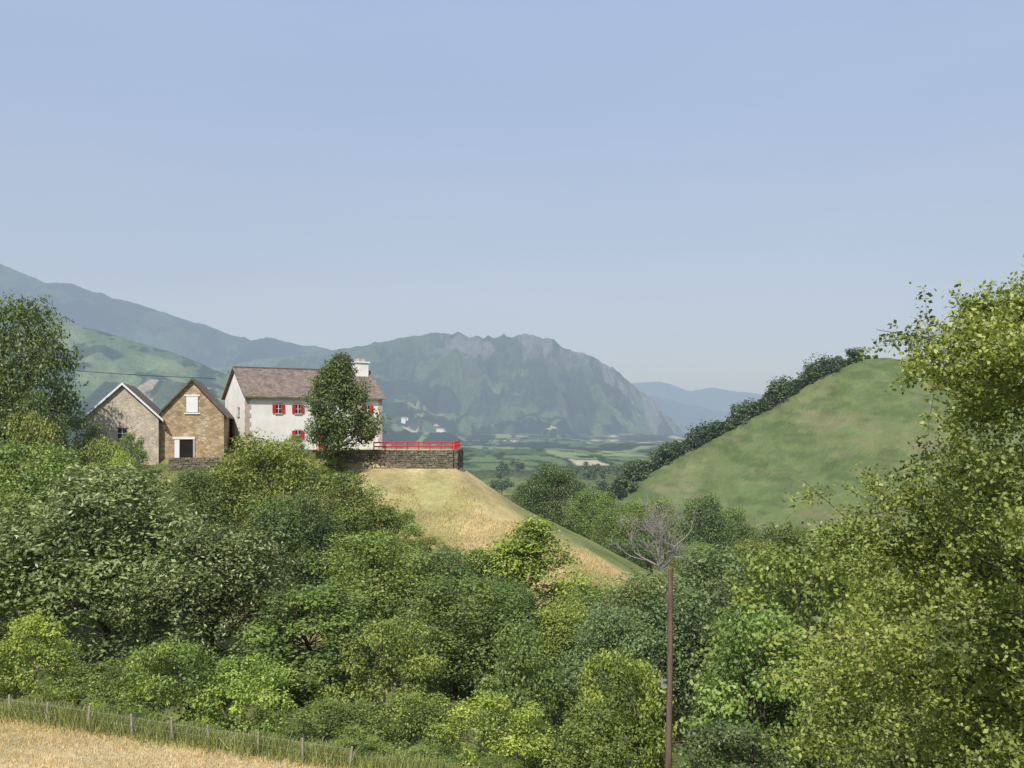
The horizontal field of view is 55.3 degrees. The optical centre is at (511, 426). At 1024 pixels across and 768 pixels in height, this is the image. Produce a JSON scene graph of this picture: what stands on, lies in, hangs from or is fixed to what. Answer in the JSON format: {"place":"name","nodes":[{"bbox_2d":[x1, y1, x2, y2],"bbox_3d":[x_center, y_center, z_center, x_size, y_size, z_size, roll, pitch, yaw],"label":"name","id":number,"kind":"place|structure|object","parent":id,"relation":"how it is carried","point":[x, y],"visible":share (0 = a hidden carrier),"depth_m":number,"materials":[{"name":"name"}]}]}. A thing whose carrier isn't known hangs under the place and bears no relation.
{"place":"outdoors","nodes":[
{"label":"outdoors","id":0,"kind":"place"},
{"bbox_2d":[0,303,228,415],"bbox_3d":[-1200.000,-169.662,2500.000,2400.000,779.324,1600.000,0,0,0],"label":"pasture hillside","id":1,"kind":"structure","parent":0,"point":[105,354],"depth_m":2613.26,"materials":[{"name":"green plant"}]},
{"bbox_2d":[0,264,329,368],"bbox_3d":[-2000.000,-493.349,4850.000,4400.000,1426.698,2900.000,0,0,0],"label":"wooded mountain","id":2,"kind":"structure","parent":0,"point":[209,346],"depth_m":5292.24,"materials":[{"name":"green plant"}]},
{"bbox_2d":[42,411,391,447],"bbox_3d":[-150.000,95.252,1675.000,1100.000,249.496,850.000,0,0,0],"label":"valley hillside","id":3,"kind":"structure","parent":0,"point":[72,435],"depth_m":1511.98,"materials":[{"name":"green plant"}]},
{"bbox_2d":[0,696,525,767],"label":"tall grass","id":4,"kind":"structure","parent":0,"point":[71,718],"depth_m":39.91,"materials":[{"name":"green plant"}]},
{"bbox_2d":[136,377,462,445],"bbox_3d":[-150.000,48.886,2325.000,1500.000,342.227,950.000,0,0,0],"label":"valley hillside","id":5,"kind":"structure","parent":0,"point":[159,394],"depth_m":2366.45,"materials":[{"name":"green plant"}]},
{"bbox_2d":[221,370,583,437],"bbox_3d":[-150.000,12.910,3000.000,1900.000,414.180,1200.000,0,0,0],"label":"valley hillside","id":6,"kind":"structure","parent":0,"point":[460,424],"depth_m":3090.93,"materials":[{"name":"green plant"}]},
{"bbox_2d":[213,332,683,436],"bbox_3d":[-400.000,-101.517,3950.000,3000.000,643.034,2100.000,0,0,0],"label":"rocky mountain","id":7,"kind":"structure","parent":0,"point":[532,383],"depth_m":3926.93,"materials":[{"name":"grey stone"}]},
{"bbox_2d":[0,430,995,767],"bbox_3d":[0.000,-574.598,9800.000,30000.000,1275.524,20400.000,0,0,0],"label":"ground","id":8,"kind":"structure","parent":0,"point":[484,456],"depth_m":96.46,"materials":[{"name":"beige plant"}]},
{"bbox_2d":[0,356,28,476],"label":"ash tree","id":9,"kind":"object","parent":8,"relation":"on","point":[1,370],"visible":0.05,"depth_m":90.51,"materials":[{"name":"green plant"}]},
{"bbox_2d":[0,639,47,700],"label":"hazel bush","id":10,"kind":"object","parent":8,"relation":"on","point":[12,684],"visible":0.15,"depth_m":49.42,"materials":[{"name":"green plant"}]},
{"bbox_2d":[0,486,70,656],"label":"ash tree","id":11,"kind":"object","parent":8,"relation":"on","point":[21,496],"visible":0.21,"depth_m":62.60,"materials":[{"name":"green plant"}]},
{"bbox_2d":[0,408,77,504],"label":"hazel bush","id":12,"kind":"object","parent":8,"relation":"on","point":[31,421],"visible":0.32,"depth_m":83.34,"materials":[{"name":"green plant"}]},
{"bbox_2d":[15,692,68,709],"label":"bramble bush","id":13,"kind":"object","parent":8,"relation":"on","point":[39,696],"visible":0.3,"depth_m":44.16,"materials":[{"name":"green plant"}]},
{"bbox_2d":[0,610,84,708],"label":"hazel bush","id":14,"kind":"object","parent":8,"relation":"on","point":[33,648],"visible":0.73,"depth_m":47.74,"materials":[{"name":"green plant"}]},
{"bbox_2d":[0,290,91,483],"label":"ash tree","id":15,"kind":"object","parent":8,"relation":"on","point":[28,314],"visible":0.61,"depth_m":91.51,"materials":[{"name":"green plant"}]},
{"bbox_2d":[0,384,92,499],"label":"oak tree","id":16,"kind":"object","parent":8,"relation":"on","point":[27,404],"visible":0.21,"depth_m":87.20,"materials":[{"name":"green plant"}]},
{"bbox_2d":[0,438,120,618],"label":"ash tree","id":17,"kind":"object","parent":8,"relation":"on","point":[54,463],"visible":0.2,"depth_m":73.50,"materials":[{"name":"green plant"}]},
{"bbox_2d":[55,414,109,475],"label":"hazel bush","id":18,"kind":"object","parent":8,"relation":"on","point":[93,434],"visible":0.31,"depth_m":96.04,"materials":[{"name":"green plant"}]},
{"bbox_2d":[35,659,159,717],"bbox_3d":[-19.725,13.427,46.332,6.803,4.489,4.990,0,0,-2],"label":"bramble bush","id":19,"kind":"object","parent":8,"relation":"on","point":[95,685],"visible":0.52,"depth_m":45.84,"materials":[{"name":"green plant"}]},
{"bbox_2d":[81,434,140,481],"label":"hazel bush","id":20,"kind":"object","parent":8,"relation":"on","point":[102,458],"visible":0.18,"depth_m":87.37,"materials":[{"name":"green plant"}]},
{"bbox_2d":[70,475,152,608],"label":"ash tree","id":21,"kind":"object","parent":8,"relation":"on","point":[112,565],"visible":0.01,"depth_m":73.31,"materials":[{"name":"green plant"}]},
{"bbox_2d":[86,702,137,720],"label":"bramble bush","id":22,"kind":"object","parent":8,"relation":"on","point":[109,707],"visible":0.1,"depth_m":43.53,"materials":[{"name":"green plant"}]},
{"bbox_2d":[0,461,234,680],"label":"chestnut tree","id":23,"kind":"object","parent":8,"relation":"on","point":[37,534],"visible":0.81,"depth_m":58.48,"materials":[{"name":"green plant"}]},
{"bbox_2d":[82,383,163,467],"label":"cream barn","id":24,"kind":"structure","parent":8,"relation":"on","point":[119,411],"depth_m":103.34,"materials":[{"name":"stone"}]},
{"bbox_2d":[93,449,157,544],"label":"hazel bush","id":25,"kind":"object","parent":8,"relation":"on","point":[121,457],"visible":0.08,"depth_m":83.90,"materials":[{"name":"green plant"}]},
{"bbox_2d":[108,431,154,480],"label":"hazel bush","id":26,"kind":"object","parent":8,"relation":"on","point":[139,451],"visible":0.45,"depth_m":98.96,"materials":[{"name":"green plant"}]},
{"bbox_2d":[114,711,164,726],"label":"bramble bush","id":27,"kind":"object","parent":8,"relation":"on","point":[136,714],"visible":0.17,"depth_m":42.42,"materials":[{"name":"green plant"}]},
{"bbox_2d":[0,715,348,767],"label":"dry grass","id":28,"kind":"structure","parent":8,"relation":"on","point":[83,737],"depth_m":38.28,"materials":[{"name":"beige plant"}]},
{"bbox_2d":[0,694,352,764],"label":"wire fence","id":29,"kind":"object","parent":8,"relation":"on","point":[171,722],"visible":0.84,"depth_m":40.03,"materials":[{"name":"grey wood"}]},
{"bbox_2d":[109,634,255,730],"bbox_3d":[-15.505,13.024,45.574,7.370,6.498,5.406,0,0,21],"label":"hazel bush","id":30,"kind":"object","parent":8,"relation":"on","point":[166,650],"visible":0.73,"depth_m":44.62,"materials":[{"name":"green plant"}]},
{"bbox_2d":[157,378,233,459],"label":"stone barn","id":31,"kind":"structure","parent":8,"relation":"on","point":[196,415],"depth_m":105.69,"materials":[{"name":"stone"}]},
{"bbox_2d":[175,439,192,457],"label":"doorway","id":32,"kind":"structure","parent":31,"relation":"in","point":[185,445],"depth_m":105.52,"materials":[{"name":"black wood"}]},
{"bbox_2d":[147,468,243,568],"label":"oak tree","id":33,"kind":"object","parent":8,"relation":"on","point":[191,479],"visible":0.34,"depth_m":77.71,"materials":[{"name":"green plant"}]},
{"bbox_2d":[82,463,316,571],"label":"yard grass","id":34,"kind":"structure","parent":8,"relation":"on","point":[161,472],"depth_m":100.21,"materials":[{"name":"green plant"}]},
{"bbox_2d":[168,457,233,470],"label":"garden wall","id":35,"kind":"structure","parent":8,"relation":"on","point":[178,463],"depth_m":102.71,"materials":[{"name":"stone"}]},
{"bbox_2d":[174,720,231,734],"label":"bramble bush","id":36,"kind":"object","parent":8,"relation":"on","point":[191,722],"visible":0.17,"depth_m":42.09,"materials":[{"name":"green plant"}]},
{"bbox_2d":[91,522,319,681],"bbox_3d":[-17.536,11.256,58.133,11.591,11.170,13.936,0,0,38],"label":"chestnut tree","id":37,"kind":"object","parent":8,"relation":"on","point":[179,591],"visible":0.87,"depth_m":56.24,"materials":[{"name":"green plant"}]},
{"bbox_2d":[166,652,301,740],"bbox_3d":[-12.263,13.320,44.403,6.803,5.886,4.990,0,0,15],"label":"hazel bush","id":38,"kind":"object","parent":8,"relation":"on","point":[277,675],"visible":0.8,"depth_m":43.82,"materials":[{"name":"green plant"}]},
{"bbox_2d":[227,440,282,477],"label":"elder bush","id":39,"kind":"object","parent":8,"relation":"on","point":[252,460],"visible":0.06,"depth_m":101.21,"materials":[{"name":"green plant"}]},
{"bbox_2d":[170,427,342,574],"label":"oak tree","id":40,"kind":"object","parent":8,"relation":"on","point":[234,474],"visible":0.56,"depth_m":80.84,"materials":[{"name":"green plant"}]},
{"bbox_2d":[223,487,362,622],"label":"oak tree","id":41,"kind":"object","parent":8,"relation":"on","point":[279,521],"visible":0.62,"depth_m":72.69,"materials":[{"name":"green plant"}]},
{"bbox_2d":[271,434,318,485],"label":"elder bush","id":42,"kind":"object","parent":8,"relation":"on","point":[295,438],"visible":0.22,"depth_m":100.60,"materials":[{"name":"green plant"}]},
{"bbox_2d":[221,358,385,449],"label":"white farmhouse","id":43,"kind":"object","parent":8,"relation":"on","point":[267,400],"visible":0.54,"depth_m":113.19,"materials":[{"name":"paint"}]},
{"bbox_2d":[225,581,388,705],"bbox_3d":[-11.758,12.665,55.911,8.558,7.431,12.024,0,0,32],"label":"ash tree","id":44,"kind":"object","parent":8,"relation":"on","point":[336,625],"visible":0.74,"depth_m":54.37,"materials":[{"name":"green plant"}]},
{"bbox_2d":[251,698,401,754],"bbox_3d":[-8.266,13.931,43.718,7.048,3.683,4.980,0,0,-14],"label":"bramble bush","id":45,"kind":"object","parent":8,"relation":"on","point":[351,714],"visible":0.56,"depth_m":43.32,"materials":[{"name":"green plant"}]},
{"bbox_2d":[311,449,350,476],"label":"elder bush","id":46,"kind":"object","parent":8,"relation":"on","point":[330,461],"visible":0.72,"depth_m":102.76,"materials":[{"name":"green plant"}]},
{"bbox_2d":[298,349,390,472],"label":"ash tree","id":47,"kind":"object","parent":8,"relation":"on","point":[344,397],"visible":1,"depth_m":101.71,"materials":[{"name":"green plant"}]},
{"bbox_2d":[292,469,405,557],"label":"oak tree","id":48,"kind":"object","parent":8,"relation":"on","point":[354,516],"visible":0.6,"depth_m":82.71,"materials":[{"name":"green plant"}]},
{"bbox_2d":[331,732,396,760],"bbox_3d":[-6.244,13.873,40.951,2.911,1.760,3.968,0,0,-38],"label":"bramble bush","id":49,"kind":"object","parent":8,"relation":"on","point":[370,744],"visible":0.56,"depth_m":41.00,"materials":[{"name":"green plant"}]},
{"bbox_2d":[290,528,458,657],"bbox_3d":[-9.761,11.742,66.373,12.597,9.810,10.689,0,0,39],"label":"ash tree","id":50,"kind":"object","parent":8,"relation":"on","point":[378,596],"visible":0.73,"depth_m":64.56,"materials":[{"name":"green plant"}]},
{"bbox_2d":[308,448,463,469],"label":"terrace wall","id":51,"kind":"structure","parent":8,"relation":"on","point":[452,459],"depth_m":105.06,"materials":[{"name":"stone"}]},
{"bbox_2d":[373,440,459,449],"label":"red railing","id":52,"kind":"object","parent":51,"relation":"on","point":[456,444],"visible":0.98,"depth_m":105.31,"materials":[{"name":"metal"}]},
{"bbox_2d":[301,614,471,739],"bbox_3d":[-6.634,13.671,51.251,8.809,7.809,6.224,0,0,-25],"label":"hazel bush","id":53,"kind":"object","parent":8,"relation":"on","point":[399,645],"visible":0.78,"depth_m":50.50,"materials":[{"name":"green plant"}]},
{"bbox_2d":[344,504,435,565],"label":"elder bush","id":54,"kind":"object","parent":8,"relation":"on","point":[411,530],"visible":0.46,"depth_m":83.62,"materials":[{"name":"green plant"}]},
{"bbox_2d":[329,689,486,764],"bbox_3d":[-4.684,14.362,44.211,7.048,5.024,4.980,0,0,-19],"label":"bramble bush","id":55,"kind":"object","parent":8,"relation":"on","point":[422,715],"visible":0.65,"depth_m":43.79,"materials":[{"name":"green plant"}]},
{"bbox_2d":[386,417,444,445],"bbox_3d":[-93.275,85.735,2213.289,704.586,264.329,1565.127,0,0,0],"label":"valley farmhouses","id":56,"kind":"object","parent":8,"relation":"on","point":[404,420],"visible":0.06,"depth_m":2874.05,"materials":[{"name":"paint"}]},
{"bbox_2d":[391,535,461,586],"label":"elder bush","id":57,"kind":"object","parent":8,"relation":"on","point":[429,542],"visible":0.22,"depth_m":79.88,"materials":[{"name":"green plant"}]},
{"bbox_2d":[393,744,463,765],"bbox_3d":[-3.617,14.032,40.358,2.828,1.677,3.855,0,0,29],"label":"bramble bush","id":58,"kind":"object","parent":8,"relation":"on","point":[428,750],"visible":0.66,"depth_m":40.58,"materials":[{"name":"green plant"}]},
{"bbox_2d":[376,542,492,646],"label":"ash tree","id":59,"kind":"object","parent":8,"relation":"on","point":[444,561],"visible":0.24,"depth_m":68.99,"materials":[{"name":"green plant"}]},
{"bbox_2d":[375,574,545,698],"bbox_3d":[-3.138,13.297,60.193,11.338,8.476,9.620,0,0,-44],"label":"ash tree","id":60,"kind":"object","parent":8,"relation":"on","point":[452,641],"visible":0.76,"depth_m":58.83,"materials":[{"name":"green plant"}]},
{"bbox_2d":[432,545,519,645],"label":"linden tree","id":61,"kind":"object","parent":8,"relation":"on","point":[476,556],"visible":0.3,"depth_m":69.36,"materials":[{"name":"green plant"}]},
{"bbox_2d":[382,402,579,444],"bbox_3d":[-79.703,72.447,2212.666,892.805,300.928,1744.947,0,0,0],"label":"distant trees","id":62,"kind":"object","parent":8,"relation":"on","point":[563,435],"visible":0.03,"depth_m":3000.70,"materials":[{"name":"green plant"}]},
{"bbox_2d":[417,691,564,767],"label":"bramble bush","id":63,"kind":"object","parent":8,"relation":"on","point":[520,721],"visible":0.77,"depth_m":42.56,"materials":[{"name":"green plant"}]},
{"bbox_2d":[465,752,525,767],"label":"bramble bush","id":64,"kind":"object","parent":8,"relation":"on","point":[495,761],"visible":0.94,"depth_m":39.82,"materials":[{"name":"green plant"}]},
{"bbox_2d":[450,570,555,688],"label":"ash tree","id":65,"kind":"object","parent":8,"relation":"on","point":[516,588],"visible":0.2,"depth_m":64.37,"materials":[{"name":"green plant"}]},
{"bbox_2d":[470,619,578,767],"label":"hazel bush","id":66,"kind":"object","parent":8,"relation":"on","point":[551,682],"visible":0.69,"depth_m":48.95,"materials":[{"name":"green plant"}]},
{"bbox_2d":[508,484,543,513],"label":"oak tree","id":67,"kind":"object","parent":8,"relation":"on","point":[518,488],"visible":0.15,"depth_m":178.75,"materials":[{"name":"green plant"}]},
{"bbox_2d":[466,513,614,652],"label":"linden tree","id":68,"kind":"object","parent":8,"relation":"on","point":[513,553],"visible":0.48,"depth_m":69.12,"materials":[{"name":"green plant"}]},
{"bbox_2d":[512,461,597,536],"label":"oak tree","id":69,"kind":"object","parent":8,"relation":"on","point":[537,484],"visible":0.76,"depth_m":174.04,"materials":[{"name":"green plant"}]},
{"bbox_2d":[489,457,635,501],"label":"distant trees","id":70,"kind":"object","parent":8,"relation":"on","point":[505,482],"visible":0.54,"depth_m":750.07,"materials":[{"name":"green plant"}]},
{"bbox_2d":[509,595,620,709],"bbox_3d":[3.572,15.049,63.359,7.610,8.155,9.287,0,0,7],"label":"ash tree","id":71,"kind":"object","parent":8,"relation":"on","point":[556,638],"visible":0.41,"depth_m":61.98,"materials":[{"name":"green plant"}]},
{"bbox_2d":[541,580,605,607],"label":"elder bush","id":72,"kind":"object","parent":8,"relation":"on","point":[564,587],"visible":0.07,"depth_m":76.16,"materials":[{"name":"green plant"}]},
{"bbox_2d":[545,583,628,687],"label":"ash tree","id":73,"kind":"object","parent":8,"relation":"on","point":[587,594],"visible":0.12,"depth_m":66.03,"materials":[{"name":"green plant"}]},
{"bbox_2d":[533,695,647,767],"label":"bramble bush","id":74,"kind":"object","parent":8,"relation":"on","point":[610,754],"visible":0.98,"depth_m":42.07,"materials":[{"name":"green plant"}]},
{"bbox_2d":[558,489,623,542],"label":"oak tree","id":75,"kind":"object","parent":8,"relation":"on","point":[578,517],"visible":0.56,"depth_m":170.55,"materials":[{"name":"green plant"}]},
{"bbox_2d":[584,506,644,554],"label":"oak tree","id":76,"kind":"object","parent":8,"relation":"on","point":[603,522],"visible":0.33,"depth_m":158.56,"materials":[{"name":"green plant"}]},
{"bbox_2d":[546,602,688,745],"bbox_3d":[6.071,15.189,58.358,8.551,9.494,10.078,0,0,-5],"label":"oak tree","id":77,"kind":"object","parent":8,"relation":"on","point":[632,639],"visible":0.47,"depth_m":56.99,"materials":[{"name":"green plant"}]},
{"bbox_2d":[574,641,678,767],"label":"hazel bush","id":78,"kind":"object","parent":8,"relation":"on","point":[618,665],"visible":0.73,"depth_m":49.01,"materials":[{"name":"green plant"}]},
{"bbox_2d":[599,538,660,569],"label":"oak tree","id":79,"kind":"object","parent":8,"relation":"on","point":[644,554],"visible":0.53,"depth_m":139.15,"materials":[{"name":"green plant"}]},
{"bbox_2d":[569,567,711,718],"bbox_3d":[8.954,14.888,65.502,10.872,11.371,13.267,0,0,9],"label":"oak tree","id":80,"kind":"object","parent":8,"relation":"on","point":[632,592],"visible":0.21,"depth_m":64.35,"materials":[{"name":"green plant"}]},
{"bbox_2d":[602,496,695,573],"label":"oak tree","id":81,"kind":"object","parent":8,"relation":"on","point":[642,509],"visible":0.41,"depth_m":151.43,"materials":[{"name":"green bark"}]},
{"bbox_2d":[602,493,697,574],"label":"dead tree","id":82,"kind":"object","parent":8,"relation":"on","point":[661,539],"visible":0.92,"depth_m":124.59,"materials":[{"name":"grey wood"}]},
{"bbox_2d":[661,567,673,767],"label":"utility pole","id":83,"kind":"object","parent":8,"relation":"on","point":[669,679],"visible":1,"depth_m":43.90,"materials":[{"name":"brown wood"}]},
{"bbox_2d":[636,575,727,652],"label":"oak tree","id":84,"kind":"object","parent":8,"relation":"on","point":[694,587],"visible":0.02,"depth_m":75.58,"materials":[{"name":"green plant"}]},
{"bbox_2d":[656,542,743,591],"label":"oak tree","id":85,"kind":"object","parent":8,"relation":"on","point":[681,559],"visible":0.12,"depth_m":131.56,"materials":[{"name":"green plant"}]},
{"bbox_2d":[669,491,746,566],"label":"oak tree","id":86,"kind":"object","parent":8,"relation":"on","point":[715,529],"visible":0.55,"depth_m":147.22,"materials":[{"name":"green plant"}]},
{"bbox_2d":[618,543,829,731],"bbox_3d":[13.413,14.442,59.717,13.857,14.567,11.758,0,0,19],"label":"willow tree","id":87,"kind":"object","parent":8,"relation":"on","point":[717,599],"visible":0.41,"depth_m":59.02,"materials":[{"name":"green plant"}]},
{"bbox_2d":[575,347,877,513],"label":"distant trees","id":88,"kind":"object","parent":8,"relation":"on","point":[782,389],"visible":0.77,"depth_m":330.04,"materials":[{"name":"green plant"}]},
{"bbox_2d":[695,503,762,548],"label":"oak tree","id":89,"kind":"object","parent":8,"relation":"on","point":[737,528],"visible":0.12,"depth_m":153.74,"materials":[{"name":"green plant"}]},
{"bbox_2d":[674,715,800,767],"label":"hazel bush","id":90,"kind":"object","parent":8,"relation":"on","point":[732,736],"visible":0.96,"depth_m":39.65,"materials":[{"name":"green plant"}]},
{"bbox_2d":[715,538,784,602],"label":"oak tree","id":91,"kind":"object","parent":8,"relation":"on","point":[764,541],"visible":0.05,"depth_m":130.02,"materials":[{"name":"green plant"}]},
{"bbox_2d":[678,597,828,767],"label":"walnut tree","id":92,"kind":"object","parent":8,"relation":"on","point":[719,690],"visible":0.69,"depth_m":44.90,"materials":[{"name":"green plant"}]},
{"bbox_2d":[610,514,898,564],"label":"distant trees","id":93,"kind":"object","parent":8,"relation":"on","point":[677,542],"visible":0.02,"depth_m":233.05,"materials":[{"name":"green plant"}]},
{"bbox_2d":[690,538,830,641],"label":"oak tree","id":94,"kind":"object","parent":8,"relation":"on","point":[745,549],"visible":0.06,"depth_m":81.65,"materials":[{"name":"green plant"}]},
{"bbox_2d":[746,519,820,588],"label":"oak tree","id":95,"kind":"object","parent":8,"relation":"on","point":[770,532],"visible":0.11,"depth_m":149.43,"materials":[{"name":"green plant"}]},
{"bbox_2d":[693,528,875,767],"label":"walnut tree","id":96,"kind":"object","parent":8,"relation":"on","point":[826,587],"visible":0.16,"depth_m":52.13,"materials":[{"name":"green plant"}]},
{"bbox_2d":[800,507,897,614],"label":"oak tree","id":97,"kind":"object","parent":8,"relation":"on","point":[842,530],"visible":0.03,"depth_m":85.63,"materials":[{"name":"green plant"}]},
{"bbox_2d":[752,254,1023,767],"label":"birch tree","id":98,"kind":"object","parent":8,"relation":"on","point":[997,624],"visible":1,"depth_m":15.22,"materials":[{"name":"green plant"}]},
{"bbox_2d":[798,557,990,767],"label":"maple tree","id":99,"kind":"object","parent":8,"relation":"on","point":[829,664],"visible":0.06,"depth_m":38.22,"materials":[{"name":"green plant"}]},
{"bbox_2d":[790,566,1023,767],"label":"maple tree","id":100,"kind":"object","parent":8,"relation":"on","point":[852,727],"visible":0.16,"depth_m":32.42,"materials":[{"name":"green plant"}]},
{"bbox_2d":[816,517,1000,767],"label":"walnut tree","id":101,"kind":"object","parent":8,"relation":"on","point":[873,552],"depth_m":51.01,"materials":[{"name":"green plant"}]},
{"bbox_2d":[878,493,1023,767],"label":"maple tree","id":102,"kind":"object","parent":8,"relation":"on","point":[1004,534],"visible":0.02,"depth_m":39.10,"materials":[{"name":"green plant"}]},
{"bbox_2d":[0,0,1023,394],"label":"sky","id":103,"kind":"structure","parent":0,"point":[690,195],"materials":[{"name":"blue"}]},
{"bbox_2d":[646,395,735,430],"bbox_3d":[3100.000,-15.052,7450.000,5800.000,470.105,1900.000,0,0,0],"label":"distant mountain","id":104,"kind":"structure","parent":0,"point":[682,415],"depth_m":7274.01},
{"bbox_2d":[631,382,762,411],"bbox_3d":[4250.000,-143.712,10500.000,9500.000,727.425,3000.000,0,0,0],"label":"distant mountain","id":105,"kind":"structure","parent":0,"point":[716,399],"depth_m":10543.68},
{"bbox_2d":[572,358,1023,580],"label":"green hill","id":106,"kind":"structure","parent":0,"point":[831,428],"depth_m":298.49,"materials":[{"name":"green plant"}]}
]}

